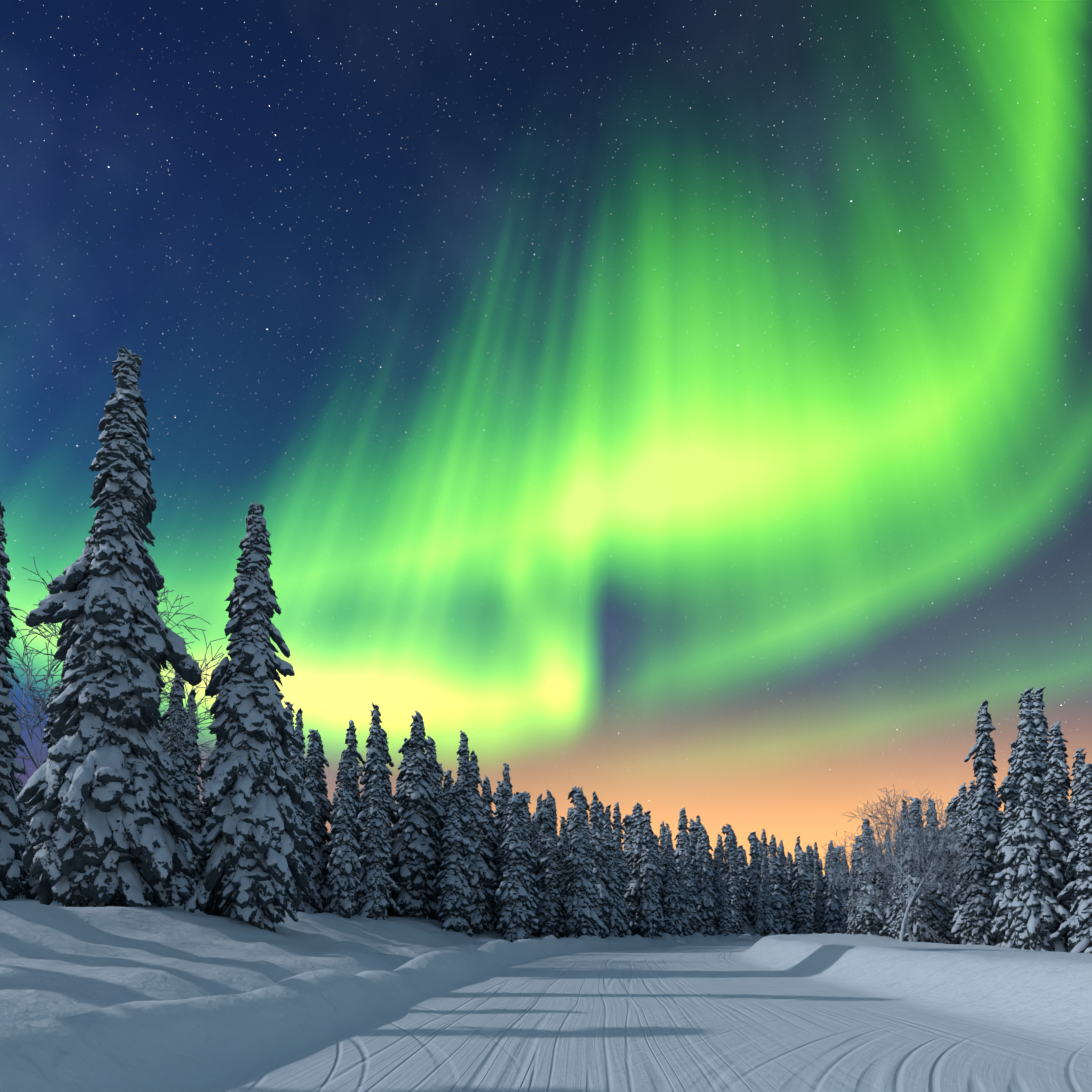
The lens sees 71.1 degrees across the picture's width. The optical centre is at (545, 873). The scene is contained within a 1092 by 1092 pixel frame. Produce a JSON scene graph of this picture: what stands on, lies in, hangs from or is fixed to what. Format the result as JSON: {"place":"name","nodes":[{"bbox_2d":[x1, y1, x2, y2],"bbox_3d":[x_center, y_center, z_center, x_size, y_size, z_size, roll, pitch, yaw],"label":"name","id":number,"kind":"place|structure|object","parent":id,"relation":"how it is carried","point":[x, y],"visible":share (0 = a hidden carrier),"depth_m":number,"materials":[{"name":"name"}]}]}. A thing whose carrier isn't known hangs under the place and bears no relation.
{"place":"outdoors","nodes":[
{"label":"outdoors","id":0,"kind":"place"},
{"bbox_2d":[0,899,1091,1091],"bbox_3d":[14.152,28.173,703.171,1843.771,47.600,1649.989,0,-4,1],"label":"snow ground","id":1,"kind":"structure","parent":0,"point":[121,998],"depth_m":12.58,"materials":[{"name":"white snow"}]},
{"bbox_2d":[0,499,26,900],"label":"spruce","id":2,"kind":"object","parent":1,"relation":"on","point":[12,842],"visible":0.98,"depth_m":31.75,"materials":[{"name":"white plant"}]},
{"bbox_2d":[9,743,27,898],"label":"spruce","id":3,"kind":"object","parent":1,"relation":"on","point":[23,871],"visible":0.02,"depth_m":41.29,"materials":[{"name":"white plant"}]},
{"bbox_2d":[16,777,30,898],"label":"spruce","id":4,"kind":"object","parent":1,"relation":"on","point":[21,827],"visible":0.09,"depth_m":50.08,"materials":[{"name":"white plant"}]},
{"bbox_2d":[22,685,63,900],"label":"spruce","id":5,"kind":"object","parent":1,"relation":"on","point":[30,886],"visible":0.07,"depth_m":43.67,"materials":[{"name":"white plant"}]},
{"bbox_2d":[15,346,211,907],"bbox_3d":[-15.199,-8.961,27.751,6.756,21.653,5.897,-2,-5,28],"label":"spruce","id":6,"kind":"object","parent":1,"relation":"on","point":[110,824],"visible":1,"depth_m":26.44,"materials":[{"name":"white plant"}]},
{"bbox_2d":[2,557,295,901],"bbox_3d":[-20.989,-7.036,35.225,11.000,18.406,17.030,-3,-5,40],"label":"birch","id":7,"kind":"object","parent":1,"relation":"on","point":[36,700],"visible":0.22,"depth_m":35.05,"materials":[{"name":"grey plant"}]},
{"bbox_2d":[148,671,196,905],"bbox_3d":[-18.262,-3.911,37.608,2.536,12.655,3.082,3,-5,-39],"label":"spruce","id":8,"kind":"object","parent":1,"relation":"on","point":[180,889],"visible":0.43,"depth_m":37.47,"materials":[{"name":"white plant"}]},
{"bbox_2d":[182,689,205,905],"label":"spruce","id":9,"kind":"object","parent":1,"relation":"on","point":[196,820],"visible":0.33,"depth_m":39.91,"materials":[{"name":"white plant"}]},
{"bbox_2d":[194,742,224,877],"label":"spruce","id":10,"kind":"object","parent":1,"relation":"on","point":[213,805],"visible":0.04,"depth_m":39.25,"materials":[{"name":"white plant"}]},
{"bbox_2d":[182,502,315,932],"bbox_3d":[-10.952,-5.944,28.849,4.526,17.431,5.087,1,-4,-18],"label":"spruce","id":11,"kind":"object","parent":1,"relation":"on","point":[252,834],"visible":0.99,"depth_m":27.99,"materials":[{"name":"white plant"}]},
{"bbox_2d":[280,701,294,794],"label":"spruce","id":12,"kind":"object","parent":1,"relation":"on","point":[285,764],"visible":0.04,"depth_m":51.58,"materials":[{"name":"white plant"}]},
{"bbox_2d":[286,708,313,905],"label":"spruce","id":13,"kind":"object","parent":1,"relation":"on","point":[299,727],"visible":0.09,"depth_m":45.11,"materials":[{"name":"white plant"}]},
{"bbox_2d":[283,732,322,913],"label":"spruce","id":14,"kind":"object","parent":1,"relation":"on","point":[306,861],"visible":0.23,"depth_m":42.63,"materials":[{"name":"white plant"}]},
{"bbox_2d":[304,729,328,913],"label":"spruce","id":15,"kind":"object","parent":1,"relation":"on","point":[312,759],"visible":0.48,"depth_m":49.65,"materials":[{"name":"white plant"}]},
{"bbox_2d":[316,733,332,911],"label":"spruce","id":16,"kind":"object","parent":1,"relation":"on","point":[325,853],"visible":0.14,"depth_m":52.44,"materials":[{"name":"white plant"}]},
{"bbox_2d":[323,750,361,917],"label":"spruce","id":17,"kind":"object","parent":1,"relation":"on","point":[344,867],"visible":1,"depth_m":41.83,"materials":[{"name":"white plant"}]},
{"bbox_2d":[322,720,365,908],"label":"spruce","id":18,"kind":"object","parent":1,"relation":"on","point":[351,752],"visible":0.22,"depth_m":50.46,"materials":[{"name":"white plant"}]},
{"bbox_2d":[327,765,363,913],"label":"spruce","id":19,"kind":"object","parent":1,"relation":"on","point":[355,772],"visible":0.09,"depth_m":47.10,"materials":[{"name":"white plant"}]},
{"bbox_2d":[354,702,392,914],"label":"spruce","id":20,"kind":"object","parent":1,"relation":"on","point":[374,749],"visible":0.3,"depth_m":49.80,"materials":[{"name":"white plant"}]},
{"bbox_2d":[355,765,400,919],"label":"spruce","id":21,"kind":"object","parent":1,"relation":"on","point":[375,880],"visible":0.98,"depth_m":45.04,"materials":[{"name":"white plant"}]},
{"bbox_2d":[361,728,398,915],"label":"spruce","id":22,"kind":"object","parent":1,"relation":"on","point":[391,809],"visible":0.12,"depth_m":54.64,"materials":[{"name":"white plant"}]},
{"bbox_2d":[395,737,411,882],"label":"spruce","id":23,"kind":"object","parent":1,"relation":"on","point":[406,752],"visible":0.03,"depth_m":56.66,"materials":[{"name":"white plant"}]},
{"bbox_2d":[389,710,440,919],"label":"spruce","id":24,"kind":"object","parent":1,"relation":"on","point":[412,873],"visible":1,"depth_m":51.95,"materials":[{"name":"white plant"}]},
{"bbox_2d":[425,735,445,916],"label":"spruce","id":25,"kind":"object","parent":1,"relation":"on","point":[433,765],"visible":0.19,"depth_m":57.94,"materials":[{"name":"white plant"}]},
{"bbox_2d":[427,785,444,918],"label":"spruce","id":26,"kind":"object","parent":1,"relation":"on","point":[431,815],"visible":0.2,"depth_m":55.18,"materials":[{"name":"white plant"}]},
{"bbox_2d":[438,770,453,847],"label":"spruce","id":27,"kind":"object","parent":1,"relation":"on","point":[448,782],"visible":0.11,"depth_m":59.80,"materials":[{"name":"white plant"}]},
{"bbox_2d":[432,780,475,936],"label":"spruce","id":28,"kind":"object","parent":1,"relation":"on","point":[453,889],"visible":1,"depth_m":49.50,"materials":[{"name":"white plant"}]},
{"bbox_2d":[440,730,489,911],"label":"spruce","id":29,"kind":"object","parent":1,"relation":"on","point":[463,751],"visible":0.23,"depth_m":55.05,"materials":[{"name":"white plant"}]},
{"bbox_2d":[460,750,495,933],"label":"spruce","id":30,"kind":"object","parent":1,"relation":"on","point":[476,830],"visible":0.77,"depth_m":52.13,"materials":[{"name":"white plant"}]},
{"bbox_2d":[480,775,498,924],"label":"spruce","id":31,"kind":"object","parent":1,"relation":"on","point":[491,837],"visible":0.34,"depth_m":59.11,"materials":[{"name":"white plant"}]},
{"bbox_2d":[493,810,506,931],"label":"spruce","id":32,"kind":"object","parent":1,"relation":"on","point":[497,912],"visible":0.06,"depth_m":55.45,"materials":[{"name":"white plant"}]},
{"bbox_2d":[492,763,512,920],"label":"spruce","id":33,"kind":"object","parent":1,"relation":"on","point":[506,790],"visible":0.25,"depth_m":59.43,"materials":[{"name":"white plant"}]},
{"bbox_2d":[495,791,537,942],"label":"spruce","id":34,"kind":"object","parent":1,"relation":"on","point":[517,915],"visible":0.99,"depth_m":50.96,"materials":[{"name":"white plant"}]},
{"bbox_2d":[498,811,543,938],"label":"spruce","id":35,"kind":"object","parent":1,"relation":"on","point":[533,893],"visible":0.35,"depth_m":53.90,"materials":[{"name":"white plant"}]},
{"bbox_2d":[529,817,538,886],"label":"spruce","id":36,"kind":"object","parent":1,"relation":"on","point":[534,835],"visible":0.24,"depth_m":64.14,"materials":[{"name":"white plant"}]},
{"bbox_2d":[531,809,550,936],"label":"spruce","id":37,"kind":"object","parent":1,"relation":"on","point":[542,821],"visible":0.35,"depth_m":60.63,"materials":[{"name":"white plant"}]},
{"bbox_2d":[531,833,564,938],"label":"spruce","id":38,"kind":"object","parent":1,"relation":"on","point":[549,912],"visible":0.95,"depth_m":57.97,"materials":[{"name":"white plant"}]},
{"bbox_2d":[544,789,556,852],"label":"spruce","id":39,"kind":"object","parent":1,"relation":"on","point":[548,805],"visible":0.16,"depth_m":66.08,"materials":[{"name":"white plant"}]},
{"bbox_2d":[556,816,569,938],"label":"spruce","id":40,"kind":"object","parent":1,"relation":"on","point":[563,853],"visible":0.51,"depth_m":59.72,"materials":[{"name":"white plant"}]},
{"bbox_2d":[567,786,589,853],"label":"spruce","id":41,"kind":"object","parent":1,"relation":"on","point":[572,793],"visible":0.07,"depth_m":68.11,"materials":[{"name":"white plant"}]},
{"bbox_2d":[557,789,604,937],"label":"spruce","id":42,"kind":"object","parent":1,"relation":"on","point":[581,916],"visible":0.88,"depth_m":57.13,"materials":[{"name":"white plant"}]},
{"bbox_2d":[583,823,606,932],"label":"spruce","id":43,"kind":"object","parent":1,"relation":"on","point":[592,880],"visible":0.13,"depth_m":60.35,"materials":[{"name":"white plant"}]},
{"bbox_2d":[588,791,611,938],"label":"spruce","id":44,"kind":"object","parent":1,"relation":"on","point":[598,856],"visible":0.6,"depth_m":63.05,"materials":[{"name":"white plant"}]},
{"bbox_2d":[601,805,630,936],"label":"spruce","id":45,"kind":"object","parent":1,"relation":"on","point":[614,921],"visible":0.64,"depth_m":66.24,"materials":[{"name":"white plant"}]},
{"bbox_2d":[612,802,632,936],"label":"spruce","id":46,"kind":"object","parent":1,"relation":"on","point":[621,867],"visible":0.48,"depth_m":68.93,"materials":[{"name":"white plant"}]},
{"bbox_2d":[622,814,631,893],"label":"spruce","id":47,"kind":"object","parent":1,"relation":"on","point":[627,821],"visible":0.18,"depth_m":88.29,"materials":[{"name":"white plant"}]},
{"bbox_2d":[624,802,643,930],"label":"spruce","id":48,"kind":"object","parent":1,"relation":"on","point":[631,895],"visible":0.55,"depth_m":78.08,"materials":[{"name":"white plant"}]},
{"bbox_2d":[631,810,661,937],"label":"spruce","id":49,"kind":"object","parent":1,"relation":"on","point":[649,920],"visible":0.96,"depth_m":69.66,"materials":[{"name":"white plant"}]},
{"bbox_2d":[652,834,672,936],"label":"spruce","id":50,"kind":"object","parent":1,"relation":"on","point":[659,880],"visible":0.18,"depth_m":77.01,"materials":[{"name":"white plant"}]},
{"bbox_2d":[661,830,690,936],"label":"spruce","id":51,"kind":"object","parent":1,"relation":"on","point":[671,894],"visible":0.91,"depth_m":77.23,"materials":[{"name":"white plant"}]},
{"bbox_2d":[676,858,692,935],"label":"spruce","id":52,"kind":"object","parent":1,"relation":"on","point":[686,931],"visible":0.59,"depth_m":80.53,"materials":[{"name":"white plant"}]},
{"bbox_2d":[674,807,695,883],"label":"spruce","id":53,"kind":"object","parent":1,"relation":"on","point":[682,835],"visible":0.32,"depth_m":96.81,"materials":[{"name":"white plant"}]},
{"bbox_2d":[681,840,705,935],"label":"spruce","id":54,"kind":"object","parent":1,"relation":"on","point":[690,910],"visible":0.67,"depth_m":82.46,"materials":[{"name":"white plant"}]},
{"bbox_2d":[695,827,717,936],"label":"spruce","id":55,"kind":"object","parent":1,"relation":"on","point":[706,913],"visible":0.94,"depth_m":84.85,"materials":[{"name":"white plant"}]},
{"bbox_2d":[712,847,722,929],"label":"spruce","id":56,"kind":"object","parent":1,"relation":"on","point":[718,878],"visible":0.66,"depth_m":95.88,"materials":[{"name":"white plant"}]},
{"bbox_2d":[717,875,736,935],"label":"spruce","id":57,"kind":"object","parent":1,"relation":"on","point":[727,918],"visible":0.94,"depth_m":90.02,"materials":[{"name":"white plant"}]},
{"bbox_2d":[721,825,742,913],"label":"spruce","id":58,"kind":"object","parent":1,"relation":"on","point":[725,829],"visible":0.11,"depth_m":106.34,"materials":[{"name":"white plant"}]},
{"bbox_2d":[727,852,740,934],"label":"spruce","id":59,"kind":"object","parent":1,"relation":"on","point":[733,890],"visible":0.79,"depth_m":93.53,"materials":[{"name":"white plant"}]},
{"bbox_2d":[726,836,750,933],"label":"spruce","id":60,"kind":"object","parent":1,"relation":"on","point":[740,894],"visible":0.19,"depth_m":96.26,"materials":[{"name":"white plant"}]},
{"bbox_2d":[737,845,747,914],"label":"spruce","id":61,"kind":"object","parent":1,"relation":"on","point":[742,872],"visible":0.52,"depth_m":118.98,"materials":[{"name":"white plant"}]},
{"bbox_2d":[742,831,761,925],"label":"spruce","id":62,"kind":"object","parent":1,"relation":"on","point":[754,873],"visible":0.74,"depth_m":104.50,"materials":[{"name":"white plant"}]},
{"bbox_2d":[754,878,764,936],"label":"spruce","id":63,"kind":"object","parent":1,"relation":"on","point":[759,928],"visible":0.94,"depth_m":95.30,"materials":[{"name":"white plant"}]},
{"bbox_2d":[754,856,776,927],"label":"spruce","id":64,"kind":"object","parent":1,"relation":"on","point":[763,870],"visible":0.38,"depth_m":101.54,"materials":[{"name":"white plant"}]},
{"bbox_2d":[761,869,780,935],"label":"spruce","id":65,"kind":"object","parent":1,"relation":"on","point":[767,919],"visible":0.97,"depth_m":97.51,"materials":[{"name":"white plant"}]},
{"bbox_2d":[767,834,788,933],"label":"spruce","id":66,"kind":"object","parent":1,"relation":"on","point":[779,912],"visible":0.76,"depth_m":102.22,"materials":[{"name":"white plant"}]},
{"bbox_2d":[781,867,794,933],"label":"spruce","id":67,"kind":"object","parent":1,"relation":"on","point":[789,917],"visible":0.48,"depth_m":103.59,"materials":[{"name":"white plant"}]},
{"bbox_2d":[791,848,815,933],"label":"spruce","id":68,"kind":"object","parent":1,"relation":"on","point":[802,910],"visible":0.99,"depth_m":104.85,"materials":[{"name":"white plant"}]},
{"bbox_2d":[810,879,823,932],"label":"spruce","id":69,"kind":"object","parent":1,"relation":"on","point":[818,918],"visible":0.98,"depth_m":113.48,"materials":[{"name":"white plant"}]},
{"bbox_2d":[821,845,841,933],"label":"spruce","id":70,"kind":"object","parent":1,"relation":"on","point":[832,918],"visible":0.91,"depth_m":111.13,"materials":[{"name":"white plant"}]},
{"bbox_2d":[836,875,846,933],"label":"spruce","id":71,"kind":"object","parent":1,"relation":"on","point":[842,926],"visible":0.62,"depth_m":114.44,"materials":[{"name":"white plant"}]},
{"bbox_2d":[840,869,848,931],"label":"spruce","id":72,"kind":"object","parent":1,"relation":"on","point":[845,911],"visible":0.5,"depth_m":116.40,"materials":[{"name":"white plant"}]},
{"bbox_2d":[845,866,861,933],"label":"spruce","id":73,"kind":"object","parent":1,"relation":"on","point":[851,922],"visible":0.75,"depth_m":76.03,"materials":[{"name":"white plant"}]},
{"bbox_2d":[848,836,861,916],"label":"spruce","id":74,"kind":"object","parent":1,"relation":"on","point":[853,860],"visible":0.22,"depth_m":80.57,"materials":[{"name":"white plant"}]},
{"bbox_2d":[855,818,883,934],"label":"spruce","id":75,"kind":"object","parent":1,"relation":"on","point":[870,924],"visible":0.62,"depth_m":71.11,"materials":[{"name":"white plant"}]},
{"bbox_2d":[874,842,888,935],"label":"spruce","id":76,"kind":"object","parent":1,"relation":"on","point":[879,878],"visible":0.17,"depth_m":73.21,"materials":[{"name":"white plant"}]},
{"bbox_2d":[878,853,893,935],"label":"spruce","id":77,"kind":"object","parent":1,"relation":"on","point":[885,905],"visible":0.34,"depth_m":70.93,"materials":[{"name":"white plant"}]},
{"bbox_2d":[879,832,899,937],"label":"spruce","id":78,"kind":"object","parent":1,"relation":"on","point":[889,915],"visible":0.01,"depth_m":66.02,"materials":[{"name":"white plant"}]},
{"bbox_2d":[820,785,968,941],"bbox_3d":[21.361,-0.212,46.426,9.339,10.093,6.032,-1,-4,15],"label":"birch","id":79,"kind":"object","parent":1,"relation":"on","point":[886,874],"visible":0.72,"depth_m":46.21,"materials":[{"name":"grey plant"}]},
{"bbox_2d":[889,845,899,938],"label":"spruce","id":80,"kind":"object","parent":1,"relation":"on","point":[892,924],"visible":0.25,"depth_m":64.00,"materials":[{"name":"white plant"}]},
{"bbox_2d":[893,839,907,938],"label":"spruce","id":81,"kind":"object","parent":1,"relation":"on","point":[898,921],"visible":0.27,"depth_m":60.10,"materials":[{"name":"white plant"}]},
{"bbox_2d":[893,799,945,942],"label":"spruce","id":82,"kind":"object","parent":1,"relation":"on","point":[932,918],"visible":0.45,"depth_m":56.88,"materials":[{"name":"white plant"}]},
{"bbox_2d":[855,789,995,941],"bbox_3d":[22.077,-0.112,44.568,7.725,9.351,7.349,-1,-4,17],"label":"birch","id":83,"kind":"object","parent":1,"relation":"on","point":[937,884],"visible":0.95,"depth_m":43.88,"materials":[{"name":"grey plant"}]},
{"bbox_2d":[922,798,940,940],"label":"spruce","id":84,"kind":"object","parent":1,"relation":"on","point":[930,802],"visible":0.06,"depth_m":69.02,"materials":[{"name":"white plant"}]},
{"bbox_2d":[927,848,950,943],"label":"spruce","id":85,"kind":"object","parent":1,"relation":"on","point":[943,924],"visible":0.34,"depth_m":60.05,"materials":[{"name":"white plant"}]},
{"bbox_2d":[937,826,960,943],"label":"spruce","id":86,"kind":"object","parent":1,"relation":"on","point":[950,914],"visible":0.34,"depth_m":61.82,"materials":[{"name":"white plant"}]},
{"bbox_2d":[945,795,959,874],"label":"spruce","id":87,"kind":"object","parent":1,"relation":"on","point":[953,802],"visible":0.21,"depth_m":68.11,"materials":[{"name":"white plant"}]},
{"bbox_2d":[951,782,966,942],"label":"spruce","id":88,"kind":"object","parent":1,"relation":"on","point":[962,793],"visible":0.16,"depth_m":65.12,"materials":[{"name":"white plant"}]},
{"bbox_2d":[950,790,968,944],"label":"spruce","id":89,"kind":"object","parent":1,"relation":"on","point":[957,927],"visible":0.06,"depth_m":52.18,"materials":[{"name":"white plant"}]},
{"bbox_2d":[961,780,975,944],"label":"spruce","id":90,"kind":"object","parent":1,"relation":"on","point":[971,794],"visible":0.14,"depth_m":47.65,"materials":[{"name":"white plant"}]},
{"bbox_2d":[960,808,997,945],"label":"spruce","id":91,"kind":"object","parent":1,"relation":"on","point":[977,912],"visible":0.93,"depth_m":43.02,"materials":[{"name":"white plant"}]},
{"bbox_2d":[961,699,1005,945],"bbox_3d":[26.030,-2.395,44.773,3.170,15.819,3.853,2,-5,-27],"label":"spruce","id":92,"kind":"object","parent":1,"relation":"on","point":[986,802],"visible":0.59,"depth_m":44.66,"materials":[{"name":"white plant"}]},
{"bbox_2d":[990,780,1018,947],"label":"spruce","id":93,"kind":"object","parent":1,"relation":"on","point":[1008,792],"visible":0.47,"depth_m":38.52,"materials":[{"name":"white plant"}]},
{"bbox_2d":[1004,741,1019,790],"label":"spruce","id":94,"kind":"object","parent":1,"relation":"on","point":[1011,759],"visible":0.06,"depth_m":45.79,"materials":[{"name":"white plant"}]},
{"bbox_2d":[1003,687,1070,951],"bbox_3d":[23.187,-2.139,36.186,2.751,13.780,3.316,3,-5,-41],"label":"spruce","id":95,"kind":"object","parent":1,"relation":"on","point":[1038,914],"visible":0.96,"depth_m":35.92,"materials":[{"name":"white plant"}]},
{"bbox_2d":[1030,687,1049,810],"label":"spruce","id":96,"kind":"object","parent":1,"relation":"on","point":[1041,723],"visible":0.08,"depth_m":44.00,"materials":[{"name":"white plant"}]},
{"bbox_2d":[1042,777,1071,943],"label":"spruce","id":97,"kind":"object","parent":1,"relation":"on","point":[1052,807],"visible":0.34,"depth_m":37.60,"materials":[{"name":"white plant"}]},
{"bbox_2d":[1045,720,1079,906],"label":"spruce","id":98,"kind":"object","parent":1,"relation":"on","point":[1056,764],"visible":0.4,"depth_m":40.82,"materials":[{"name":"white plant"}]},
{"bbox_2d":[1047,763,1091,952],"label":"spruce","id":99,"kind":"object","parent":1,"relation":"on","point":[1077,925],"visible":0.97,"depth_m":34.23,"materials":[{"name":"white plant"}]},
{"bbox_2d":[1069,748,1086,830],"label":"spruce","id":100,"kind":"object","parent":1,"relation":"on","point":[1079,761],"visible":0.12,"depth_m":46.92,"materials":[{"name":"white plant"}]},
{"bbox_2d":[0,0,1091,874],"label":"sky","id":101,"kind":"structure","parent":0,"point":[666,407],"materials":[{"name":"green"}]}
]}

